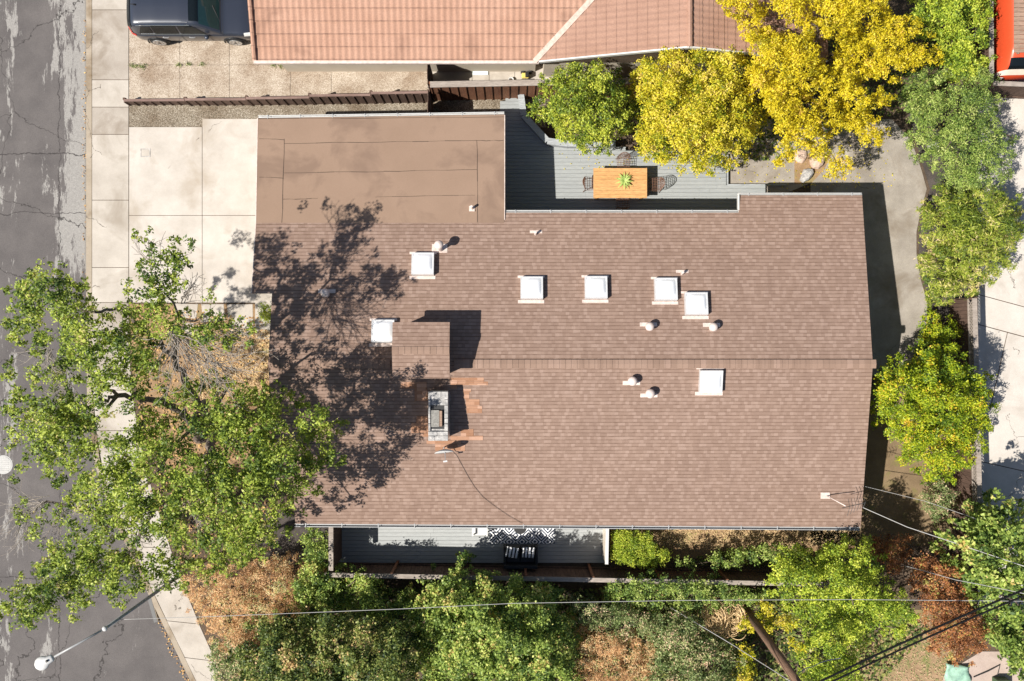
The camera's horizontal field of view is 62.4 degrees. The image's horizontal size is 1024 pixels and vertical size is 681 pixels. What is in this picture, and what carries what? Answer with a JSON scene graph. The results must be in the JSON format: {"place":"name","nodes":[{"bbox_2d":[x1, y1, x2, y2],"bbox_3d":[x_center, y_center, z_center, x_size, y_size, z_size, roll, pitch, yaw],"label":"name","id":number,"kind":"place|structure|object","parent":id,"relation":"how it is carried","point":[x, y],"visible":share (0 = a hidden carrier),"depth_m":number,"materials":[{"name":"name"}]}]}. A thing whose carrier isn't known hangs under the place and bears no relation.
{"place":"outdoors","nodes":[
{"label":"outdoors","id":0,"kind":"place"},
{"bbox_2d":[0,0,189,680],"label":"road","id":1,"kind":"structure","parent":0,"point":[42,124],"depth_m":33.12,"materials":[{"name":"asphalt"}]},
{"bbox_2d":[0,455,12,473],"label":"manhole cover","id":2,"kind":"object","parent":1,"relation":"on","point":[6,464],"visible":1,"depth_m":33.10,"materials":[{"name":"metal"}]},
{"bbox_2d":[81,20,85,290],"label":"gutter leaves","id":3,"kind":"object","parent":1,"relation":"on","point":[83,138],"visible":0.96,"depth_m":33.09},
{"bbox_2d":[158,618,188,680],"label":"gutter leaves","id":4,"kind":"object","parent":1,"relation":"on","point":[182,670],"visible":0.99,"depth_m":33.08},
{"bbox_2d":[92,10,128,348],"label":"pavement","id":5,"kind":"structure","parent":0,"point":[110,44],"depth_m":33.00,"materials":[{"name":"concrete"}]},
{"bbox_2d":[92,0,223,680],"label":"pavement","id":6,"kind":"structure","parent":0,"point":[110,200],"depth_m":33.00,"materials":[{"name":"concrete"}]},
{"bbox_2d":[129,119,256,302],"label":"driveway","id":7,"kind":"structure","parent":0,"point":[208,167],"depth_m":32.99,"materials":[{"name":"concrete"}]},
{"bbox_2d":[140,149,149,156],"bbox_3d":[-14.313,-7.332,32.996,0.380,0.032,0.320,0,90,0],"label":"utility box","id":8,"kind":"object","parent":7,"relation":"on","point":[144,152],"visible":1,"depth_m":32.98,"materials":[{"name":"stone"}]},
{"bbox_2d":[175,303,252,334],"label":"stepping path","id":9,"kind":"structure","parent":0,"point":[246,310],"depth_m":32.99,"materials":[{"name":"concrete"}]},
{"bbox_2d":[193,324,269,400],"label":"dry grass","id":10,"kind":"structure","parent":0,"point":[250,363],"depth_m":32.95,"materials":[{"name":"plant"}]},
{"bbox_2d":[255,294,271,338],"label":"entry path","id":11,"kind":"structure","parent":0,"point":[263,298],"depth_m":32.99,"materials":[{"name":"concrete"}]},
{"bbox_2d":[258,302,270,325],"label":"clipped hedge","id":12,"kind":"object","parent":11,"relation":"on","point":[263,312],"visible":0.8,"depth_m":32.04,"materials":[{"name":"green plant"}]},
{"bbox_2d":[432,63,648,98],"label":"side path","id":13,"kind":"structure","parent":0,"point":[453,76],"depth_m":32.99,"materials":[{"name":"concrete"}]},
{"bbox_2d":[473,71,487,74],"bbox_3d":[-1.233,-10.615,32.974,0.600,0.040,0.500,0,90,0],"label":"board","id":14,"kind":"object","parent":13,"relation":"on","point":[480,72],"visible":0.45,"depth_m":32.95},
{"bbox_2d":[521,70,531,79],"bbox_3d":[0.566,-10.281,32.793,0.455,0.398,0.400,0,90,0],"label":"toy tractor","id":15,"kind":"object","parent":13,"relation":"on","point":[525,75],"visible":0.8,"depth_m":32.74,"materials":[{"name":"yellow plastic"}]},
{"bbox_2d":[429,78,649,100],"bbox_3d":[1.003,-9.481,32.066,8.120,2.068,0.225,-1,90,0],"label":"boundary fence","id":16,"kind":"object","parent":13,"relation":"on","point":[476,90],"visible":0.64,"depth_m":31.63,"materials":[{"name":"wood"}]},
{"bbox_2d":[93,0,1023,680],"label":"yard soil","id":17,"kind":"structure","parent":0,"point":[901,8],"depth_m":33.01,"materials":[{"name":"soil"}]},
{"bbox_2d":[34,563,195,670],"bbox_3d":[-13.346,9.262,29.145,2.308,7.710,0.430,-30,90,0],"label":"street lamp","id":18,"kind":"object","parent":17,"relation":"on","point":[42,663],"visible":0.82,"depth_m":25.78,"materials":[{"name":"metal"}]},
{"bbox_2d":[119,599,982,619],"bbox_3d":[3.126,8.394,26.700,31.224,0.416,0.287,-1,90,0],"label":"overhead cable","id":19,"kind":"object","parent":18,"relation":"attached to","point":[561,602],"visible":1,"depth_m":26.76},
{"bbox_2d":[86,0,195,680],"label":"kerb","id":20,"kind":"structure","parent":17,"relation":"on","point":[158,609],"depth_m":33.00,"materials":[{"name":"concrete"}]},
{"bbox_2d":[148,598,159,622],"bbox_3d":[-14.030,10.516,33.060,0.165,0.140,1.005,-15,90,0],"label":"storm drain","id":21,"kind":"object","parent":20,"relation":"in","point":[153,611],"visible":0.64,"depth_m":32.99,"materials":[{"name":"grey"}]},
{"bbox_2d":[0,226,349,632],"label":"street tree","id":22,"kind":"object","parent":17,"relation":"on","point":[222,431],"visible":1,"depth_m":24.84,"materials":[{"name":"green plant"}]},
{"bbox_2d":[130,304,271,476],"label":"dry verge","id":23,"kind":"structure","parent":17,"relation":"on","point":[176,383],"depth_m":33.00,"materials":[{"name":"soil"}]},
{"bbox_2d":[131,308,275,611],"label":"fallen leaves","id":24,"kind":"object","parent":23,"relation":"on","point":[199,446],"visible":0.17,"depth_m":32.95,"materials":[{"name":"plant"}]},
{"bbox_2d":[204,634,257,680],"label":"mixed shrub","id":25,"kind":"object","parent":17,"relation":"on","point":[216,651],"visible":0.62,"depth_m":31.08,"materials":[{"name":"green plant"}]},
{"bbox_2d":[179,546,310,656],"bbox_3d":[-10.071,10.097,31.722,5.325,3.443,4.277,-17,90,0],"label":"dry shrub","id":26,"kind":"object","parent":17,"relation":"on","point":[256,574],"visible":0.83,"depth_m":31.39,"materials":[{"name":"brown plant"}]},
{"bbox_2d":[129,30,428,98],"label":"gravel drive","id":27,"kind":"structure","parent":17,"relation":"on","point":[160,76],"depth_m":32.99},
{"bbox_2d":[126,0,250,45],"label":"parked car","id":28,"kind":"object","parent":27,"relation":"on","point":[161,22],"visible":0.99,"depth_m":31.68,"materials":[{"name":"metal"}]},
{"bbox_2d":[123,89,432,105],"bbox_3d":[-9.029,-9.277,32.416,11.861,1.368,0.230,-1,90,0],"label":"boundary fence","id":29,"kind":"object","parent":27,"relation":"on","point":[391,97],"visible":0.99,"depth_m":32.43,"materials":[{"name":"wood"}]},
{"bbox_2d":[427,64,432,98],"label":"gate","id":30,"kind":"structure","parent":29,"relation":"attached to","point":[429,75],"depth_m":31.64,"materials":[{"name":"wood"}]},
{"bbox_2d":[256,512,328,562],"bbox_3d":[-8.566,7.683,33.022,2.866,0.050,2.000,0,90,0],"label":"mulch corner","id":31,"kind":"object","parent":17,"relation":"on","point":[293,546],"visible":0.29,"depth_m":33.00,"materials":[{"name":"brown plant"}]},
{"bbox_2d":[223,602,424,680],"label":"shrub","id":32,"kind":"object","parent":17,"relation":"on","point":[312,647],"visible":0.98,"depth_m":28.96,"materials":[{"name":"green plant"}]},
{"bbox_2d":[129,99,545,127],"bbox_3d":[-6.809,-8.882,33.021,16.285,0.050,1.133,0,90,0],"label":"gravel strip","id":33,"kind":"object","parent":17,"relation":"on","point":[166,116],"visible":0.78,"depth_m":33.00,"materials":[{"name":"gravel"}]},
{"bbox_2d":[427,90,432,112],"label":"gate","id":34,"kind":"structure","parent":33,"relation":"on","point":[429,105],"depth_m":31.44,"materials":[{"name":"wood"}]},
{"bbox_2d":[284,527,414,625],"bbox_3d":[-6.551,9.569,31.703,5.166,3.024,3.713,38,90,0],"label":"ivy shrub","id":35,"kind":"object","parent":17,"relation":"on","point":[314,582],"visible":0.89,"depth_m":31.06,"materials":[{"name":"green plant"}]},
{"bbox_2d":[339,527,603,562],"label":"deck","id":36,"kind":"structure","parent":17,"relation":"on","point":[394,545],"depth_m":32.88,"materials":[{"name":"grey wood"}]},
{"bbox_2d":[329,527,341,570],"bbox_3d":[-6.649,7.552,31.992,0.170,1.965,1.802,0,90,0],"label":"privacy screen","id":37,"kind":"object","parent":36,"relation":"on","point":[335,545],"visible":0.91,"depth_m":31.53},
{"bbox_2d":[472,528,487,535],"bbox_3d":[-1.229,7.227,32.460,0.600,0.840,0.500,0,90,0],"label":"patio chair","id":38,"kind":"object","parent":36,"relation":"on","point":[479,531],"visible":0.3,"depth_m":32.45,"materials":[{"name":"white paint"}]},
{"bbox_2d":[503,544,537,568],"bbox_3d":[0.332,8.293,32.480,1.320,0.800,0.800,0,90,0],"label":"loveseat","id":39,"kind":"object","parent":36,"relation":"on","point":[520,562],"visible":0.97,"depth_m":32.40,"materials":[{"name":"black wicker"}]},
{"bbox_2d":[505,547,519,558],"bbox_3d":[0.016,8.082,32.200,0.480,0.180,0.480,9,114,0],"label":"cushion","id":40,"kind":"object","parent":39,"relation":"on","point":[512,552],"visible":1,"depth_m":32.11,"materials":[{"name":"fabric"}]},
{"bbox_2d":[522,547,534,557],"bbox_3d":[0.634,8.082,32.200,0.480,0.180,0.480,3,114,0],"label":"cushion","id":41,"kind":"object","parent":39,"relation":"on","point":[528,552],"visible":1,"depth_m":32.11,"materials":[{"name":"fabric"}]},
{"bbox_2d":[489,528,554,543],"bbox_3d":[0.390,7.328,32.871,2.540,0.010,1.145,0,90,0],"label":"rug","id":42,"kind":"object","parent":36,"relation":"on","point":[528,536],"visible":0.43,"depth_m":32.87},
{"bbox_2d":[514,528,526,533],"bbox_3d":[0.315,7.187,32.647,0.500,0.441,0.500,0,90,0],"label":"side table","id":43,"kind":"object","parent":42,"relation":"on","point":[519,530],"visible":0.38,"depth_m":32.43,"materials":[{"name":"black plastic"}]},
{"bbox_2d":[398,549,585,680],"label":"broadleaf tree","id":44,"kind":"object","parent":17,"relation":"on","point":[530,616],"visible":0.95,"depth_m":29.45,"materials":[{"name":"green plant"}]},
{"bbox_2d":[248,0,827,76],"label":"tiled house","id":45,"kind":"structure","parent":17,"relation":"on","point":[404,35],"depth_m":29.91,"materials":[{"name":"tile"}]},
{"bbox_2d":[251,111,875,530],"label":"house","id":46,"kind":"structure","parent":17,"relation":"on","point":[599,369],"depth_m":29.77,"materials":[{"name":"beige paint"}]},
{"bbox_2d":[435,446,453,461],"bbox_3d":[-2.361,3.887,29.288,0.532,0.942,0.526,31,90,0],"label":"satellite dish","id":47,"kind":"object","parent":46,"relation":"on","point":[443,450],"visible":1,"depth_m":29.07,"materials":[{"name":"metal"}]},
{"bbox_2d":[820,492,864,515],"bbox_3d":[11.554,5.723,29.523,1.158,1.092,0.642,0,90,0],"label":"antenna","id":48,"kind":"object","parent":46,"relation":"on","point":[824,495],"visible":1,"depth_m":29.76,"materials":[{"name":"metal"}]},
{"bbox_2d":[862,507,1022,565],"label":"service drop","id":49,"kind":"object","parent":46,"relation":"attached to","point":[938,537],"visible":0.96,"depth_m":29.01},
{"bbox_2d":[864,486,1023,535],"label":"service drop","id":50,"kind":"object","parent":46,"relation":"attached to","point":[926,501],"visible":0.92,"depth_m":30.10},
{"bbox_2d":[518,94,614,147],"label":"bench wall","id":51,"kind":"structure","parent":17,"relation":"on","point":[531,124],"depth_m":32.36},
{"bbox_2d":[224,587,927,680],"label":"ground cover","id":52,"kind":"object","parent":17,"relation":"on","point":[784,644],"visible":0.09,"depth_m":32.84,"materials":[{"name":"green plant"}]},
{"bbox_2d":[525,58,640,156],"bbox_3d":[2.680,-8.652,30.275,4.015,5.650,4.085,42,90,0],"label":"deck tree","id":53,"kind":"object","parent":17,"relation":"on","point":[585,104],"visible":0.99,"depth_m":28.93,"materials":[{"name":"green plant"}]},
{"bbox_2d":[323,560,858,586],"bbox_3d":[2.985,8.796,32.091,19.884,2.018,0.195,1,90,0],"label":"garden fence","id":54,"kind":"object","parent":17,"relation":"on","point":[397,569],"visible":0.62,"depth_m":31.89,"materials":[{"name":"wood"}]},
{"bbox_2d":[602,529,608,563],"bbox_3d":[3.548,7.573,32.275,0.120,1.500,1.559,1,90,0],"label":"privacy screen","id":55,"kind":"object","parent":17,"relation":"on","point":[605,543],"visible":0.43,"depth_m":31.52,"materials":[{"name":"beige paint"}]},
{"bbox_2d":[561,592,662,647],"bbox_3d":[3.712,10.674,31.556,4.111,3.803,2.283,16,90,0],"label":"mixed shrub","id":56,"kind":"object","parent":17,"relation":"on","point":[597,621],"visible":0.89,"depth_m":30.87,"materials":[{"name":"green plant"}]},
{"bbox_2d":[573,623,657,680],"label":"dry shrub","id":57,"kind":"object","parent":17,"relation":"on","point":[595,647],"visible":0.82,"depth_m":31.25,"materials":[{"name":"brown plant"}]},
{"bbox_2d":[609,529,670,571],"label":"clipped hedge","id":58,"kind":"object","parent":17,"relation":"on","point":[630,552],"visible":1,"depth_m":31.75,"materials":[{"name":"green plant"}]},
{"bbox_2d":[500,98,786,209],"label":"deck","id":59,"kind":"structure","parent":17,"relation":"on","point":[538,176],"depth_m":32.84,"materials":[{"name":"grey wood"}]},
{"bbox_2d":[582,177,592,191],"bbox_3d":[2.959,-6.021,32.415,0.579,0.856,0.536,0,90,0],"label":"wire chair","id":60,"kind":"object","parent":59,"relation":"on","point":[584,183],"visible":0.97,"depth_m":32.41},
{"bbox_2d":[593,168,646,198],"bbox_3d":[4.113,-5.987,32.471,2.034,0.737,1.140,0,90,0],"label":"dining table","id":61,"kind":"object","parent":59,"relation":"on","point":[605,184],"visible":1,"depth_m":32.10,"materials":[{"name":"brown wood"}]},
{"bbox_2d":[615,171,631,188],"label":"potted plant","id":62,"kind":"object","parent":61,"relation":"on","point":[624,180],"visible":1,"depth_m":31.94,"materials":[{"name":"green plant"}]},
{"bbox_2d":[615,198,629,209],"bbox_3d":[4.246,-5.248,32.415,0.536,0.856,0.579,0,90,0],"label":"wire chair","id":63,"kind":"object","parent":59,"relation":"on","point":[622,207],"visible":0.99,"depth_m":32.41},
{"bbox_2d":[617,152,630,167],"bbox_3d":[4.279,-6.860,32.415,0.536,0.856,0.579,0,90,0],"label":"wire chair","id":64,"kind":"object","parent":59,"relation":"on","point":[619,155],"visible":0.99,"depth_m":32.40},
{"bbox_2d":[562,151,719,178],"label":"fallen leaves","id":65,"kind":"object","parent":59,"relation":"on","point":[624,163],"visible":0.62,"depth_m":32.80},
{"bbox_2d":[648,177,664,191],"bbox_3d":[5.516,-5.987,32.415,0.579,0.856,0.536,0,90,0],"label":"wire chair","id":66,"kind":"object","parent":59,"relation":"on","point":[657,184],"visible":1,"depth_m":32.40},
{"bbox_2d":[600,568,779,616],"bbox_3d":[6.761,9.514,31.414,6.931,3.373,2.306,0,90,0],"label":"green shrub","id":67,"kind":"object","parent":17,"relation":"on","point":[637,598],"visible":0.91,"depth_m":30.89,"materials":[{"name":"green plant"}]},
{"bbox_2d":[627,44,767,177],"bbox_3d":[6.759,-8.414,29.809,5.520,6.581,5.871,0,90,0],"label":"yellow tree","id":68,"kind":"object","parent":17,"relation":"on","point":[705,107],"visible":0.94,"depth_m":28.22,"materials":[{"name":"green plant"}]},
{"bbox_2d":[643,604,756,680],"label":"mixed shrub","id":69,"kind":"object","parent":17,"relation":"on","point":[683,655],"visible":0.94,"depth_m":30.58,"materials":[{"name":"green plant"}]},
{"bbox_2d":[695,593,752,639],"bbox_3d":[7.913,10.385,32.133,2.192,1.802,1.640,0,90,0],"label":"dry frond clump","id":70,"kind":"object","parent":17,"relation":"on","point":[723,618],"visible":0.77,"depth_m":31.48,"materials":[{"name":"plant"}]},
{"bbox_2d":[609,529,859,558],"bbox_3d":[8.699,7.599,33.022,9.799,0.050,1.833,0,90,0],"label":"dry grass strip","id":71,"kind":"object","parent":17,"relation":"on","point":[692,551],"visible":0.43,"depth_m":33.00,"materials":[{"name":"plant"}]},
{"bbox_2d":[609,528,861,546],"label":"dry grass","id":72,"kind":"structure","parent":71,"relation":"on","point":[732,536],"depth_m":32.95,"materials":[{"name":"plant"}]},
{"bbox_2d":[674,542,806,571],"bbox_3d":[8.822,8.229,32.245,5.410,2.749,1.471,-6,90,0],"label":"hedge row","id":73,"kind":"object","parent":17,"relation":"on","point":[768,555],"visible":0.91,"depth_m":31.74,"materials":[{"name":"green plant"}]},
{"bbox_2d":[730,595,808,680],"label":"yellow shrub","id":74,"kind":"object","parent":17,"relation":"on","point":[766,625],"visible":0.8,"depth_m":30.72,"materials":[{"name":"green plant"}]},
{"bbox_2d":[738,599,800,680],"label":"utility pole","id":75,"kind":"object","parent":17,"relation":"on","point":[774,649],"visible":0.79,"depth_m":28.29,"materials":[{"name":"wood"}]},
{"bbox_2d":[670,607,789,680],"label":"guy wire","id":76,"kind":"object","parent":75,"relation":"attached to","point":[735,646],"visible":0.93,"depth_m":28.69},
{"bbox_2d":[798,658,840,674],"bbox_3d":[9.412,9.998,25.995,1.386,0.410,0.102,-28,90,0],"label":"overhead cable","id":77,"kind":"object","parent":75,"relation":"attached to","point":[817,664],"visible":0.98,"depth_m":26.02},
{"bbox_2d":[819,589,1023,680],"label":"overhead cable","id":78,"kind":"object","parent":75,"relation":"attached to","point":[921,634],"visible":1,"depth_m":25.49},
{"bbox_2d":[832,595,1023,680],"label":"overhead cable","id":79,"kind":"object","parent":75,"relation":"attached to","point":[925,638],"visible":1,"depth_m":25.63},
{"bbox_2d":[582,19,964,160],"bbox_3d":[9.555,-9.016,32.926,15.714,0.118,5.301,-7,90,0],"label":"ground cover","id":80,"kind":"object","parent":17,"relation":"on","point":[762,136],"visible":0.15,"depth_m":32.91,"materials":[{"name":"brown plant"}]},
{"bbox_2d":[794,153,830,183],"bbox_3d":[11.763,-6.715,33.015,1.466,0.050,1.200,0,90,0],"label":"gravel bed","id":81,"kind":"object","parent":17,"relation":"on","point":[799,167],"visible":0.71,"depth_m":32.99,"materials":[{"name":"gravel"}]},
{"bbox_2d":[794,149,806,163],"bbox_3d":[11.253,-7.183,32.921,0.512,0.159,0.558,0,90,0],"label":"boulder","id":82,"kind":"object","parent":81,"relation":"on","point":[801,157],"visible":0.84,"depth_m":32.87,"materials":[{"name":"beige stone"}]},
{"bbox_2d":[800,168,813,182],"bbox_3d":[11.468,-6.458,32.849,0.434,0.301,0.662,42,90,0],"label":"boulder","id":83,"kind":"object","parent":81,"relation":"on","point":[806,174],"visible":1,"depth_m":32.76,"materials":[{"name":"stone"}]},
{"bbox_2d":[809,153,824,168],"bbox_3d":[11.920,-7.032,32.858,0.725,0.284,0.562,-40,90,0],"label":"boulder","id":84,"kind":"object","parent":81,"relation":"on","point":[816,164],"visible":0.59,"depth_m":32.78,"materials":[{"name":"beige stone"}]},
{"bbox_2d":[715,0,945,180],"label":"golden tree","id":85,"kind":"object","parent":17,"relation":"on","point":[848,82],"visible":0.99,"depth_m":27.96,"materials":[{"name":"yellow plant"}]},
{"bbox_2d":[763,532,919,680],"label":"chartreuse tree","id":86,"kind":"object","parent":17,"relation":"on","point":[849,625],"visible":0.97,"depth_m":28.86,"materials":[{"name":"green plant"}]},
{"bbox_2d":[861,533,898,561],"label":"bronze shrub","id":87,"kind":"object","parent":17,"relation":"on","point":[878,541],"visible":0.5,"depth_m":31.60,"materials":[{"name":"brown plant"}]},
{"bbox_2d":[811,386,962,545],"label":"bare yard","id":88,"kind":"structure","parent":17,"relation":"on","point":[884,471],"depth_m":33.00,"materials":[{"name":"soil"}]},
{"bbox_2d":[918,479,962,524],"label":"shrub","id":89,"kind":"object","parent":88,"relation":"on","point":[940,500],"visible":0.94,"depth_m":31.35,"materials":[{"name":"green plant"}]},
{"bbox_2d":[875,532,994,669],"bbox_3d":[16.135,9.546,31.206,3.255,3.792,6.738,-31,90,0],"label":"rusty shrub","id":90,"kind":"object","parent":17,"relation":"on","point":[964,636],"visible":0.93,"depth_m":30.67,"materials":[{"name":"brown plant"}]},
{"bbox_2d":[869,338,1001,485],"bbox_3d":[15.478,2.349,30.191,5.020,5.818,5.802,-42,90,0],"label":"round tree","id":91,"kind":"object","parent":17,"relation":"on","point":[927,433],"visible":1,"depth_m":28.93,"materials":[{"name":"green plant"}]},
{"bbox_2d":[901,102,993,400],"bbox_3d":[16.916,-3.483,33.023,3.833,0.050,11.666,0,90,0],"label":"mulch bed","id":92,"kind":"object","parent":17,"relation":"on","point":[942,310],"visible":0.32,"depth_m":33.00,"materials":[{"name":"brown soil"}]},
{"bbox_2d":[916,306,964,347],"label":"shrub","id":93,"kind":"object","parent":92,"relation":"on","point":[935,331],"visible":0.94,"depth_m":31.48,"materials":[{"name":"green plant"}]},
{"bbox_2d":[897,62,1019,202],"bbox_3d":[16.346,-7.751,30.457,5.622,5.286,5.514,0,90,0],"label":"wispy tree","id":94,"kind":"object","parent":92,"relation":"on","point":[956,121],"visible":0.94,"depth_m":29.38,"materials":[{"name":"green plant"}]},
{"bbox_2d":[914,180,1023,306],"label":"bushy shrub","id":95,"kind":"object","parent":92,"relation":"on","point":[1002,225],"visible":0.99,"depth_m":30.09,"materials":[{"name":"green plant"}]},
{"bbox_2d":[904,0,997,86],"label":"lime shrub","id":96,"kind":"object","parent":17,"relation":"on","point":[952,11],"visible":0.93,"depth_m":29.92,"materials":[{"name":"green plant"}]},
{"bbox_2d":[949,297,982,566],"bbox_3d":[17.246,3.455,32.166,0.205,1.868,10.131,-1,90,0],"label":"lattice fence","id":97,"kind":"object","parent":17,"relation":"on","point":[965,482],"visible":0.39,"depth_m":31.83,"materials":[{"name":"wood"}]},
{"bbox_2d":[928,488,1023,634],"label":"leaf tree","id":98,"kind":"object","parent":17,"relation":"on","point":[986,532],"visible":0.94,"depth_m":29.20,"materials":[{"name":"green plant"}]},
{"bbox_2d":[964,0,993,94],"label":"garden fence","id":99,"kind":"object","parent":17,"relation":"on","point":[988,52],"visible":0.37,"depth_m":31.38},
{"bbox_2d":[976,609,1023,680],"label":"leaf shrub","id":100,"kind":"object","parent":17,"relation":"on","point":[1011,644],"visible":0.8,"depth_m":30.82,"materials":[{"name":"green plant"}]},
{"bbox_2d":[717,119,927,374],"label":"patio","id":101,"kind":"structure","parent":0,"point":[897,304],"depth_m":32.99,"materials":[{"name":"concrete"}]},
{"bbox_2d":[730,137,894,192],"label":"fallen leaves","id":102,"kind":"object","parent":101,"relation":"on","point":[822,171],"visible":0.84,"depth_m":32.95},
{"bbox_2d":[842,610,966,680],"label":"lawn","id":103,"kind":"structure","parent":0,"point":[917,667],"depth_m":33.00,"materials":[{"name":"plant"}]},
{"bbox_2d":[903,565,1023,593],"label":"service drop","id":104,"kind":"object","parent":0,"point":[963,581],"visible":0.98,"depth_m":28.11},
{"bbox_2d":[943,651,1023,680],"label":"pink terrace","id":105,"kind":"structure","parent":0,"point":[984,661],"depth_m":32.99,"materials":[{"name":"concrete"}]},
{"bbox_2d":[944,663,970,680],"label":"tarp","id":106,"kind":"object","parent":105,"relation":"on","point":[960,673],"visible":0.94,"depth_m":32.86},
{"bbox_2d":[974,665,999,676],"bbox_3d":[18.600,13.036,32.950,1.152,0.055,0.360,-25,90,0],"label":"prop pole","id":107,"kind":"object","parent":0,"point":[989,670],"visible":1,"depth_m":32.94,"materials":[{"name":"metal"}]},
{"bbox_2d":[978,97,1023,613],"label":"neighbour patio","id":108,"kind":"structure","parent":0,"point":[1005,439],"depth_m":32.99,"materials":[{"name":"concrete"}]},
{"bbox_2d":[968,81,1023,98],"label":"garden fence","id":109,"kind":"object","parent":108,"relation":"on","point":[1011,89],"visible":0.66,"depth_m":31.94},
{"bbox_2d":[992,677,1009,680],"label":"planter box","id":110,"kind":"object","parent":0,"point":[1000,679],"visible":1,"depth_m":32.81,"materials":[{"name":"green paint"}]},
{"bbox_2d":[994,0,1023,81],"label":"parked van","id":111,"kind":"object","parent":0,"point":[1009,41],"visible":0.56,"depth_m":31.39,"materials":[{"name":"orange paint"}]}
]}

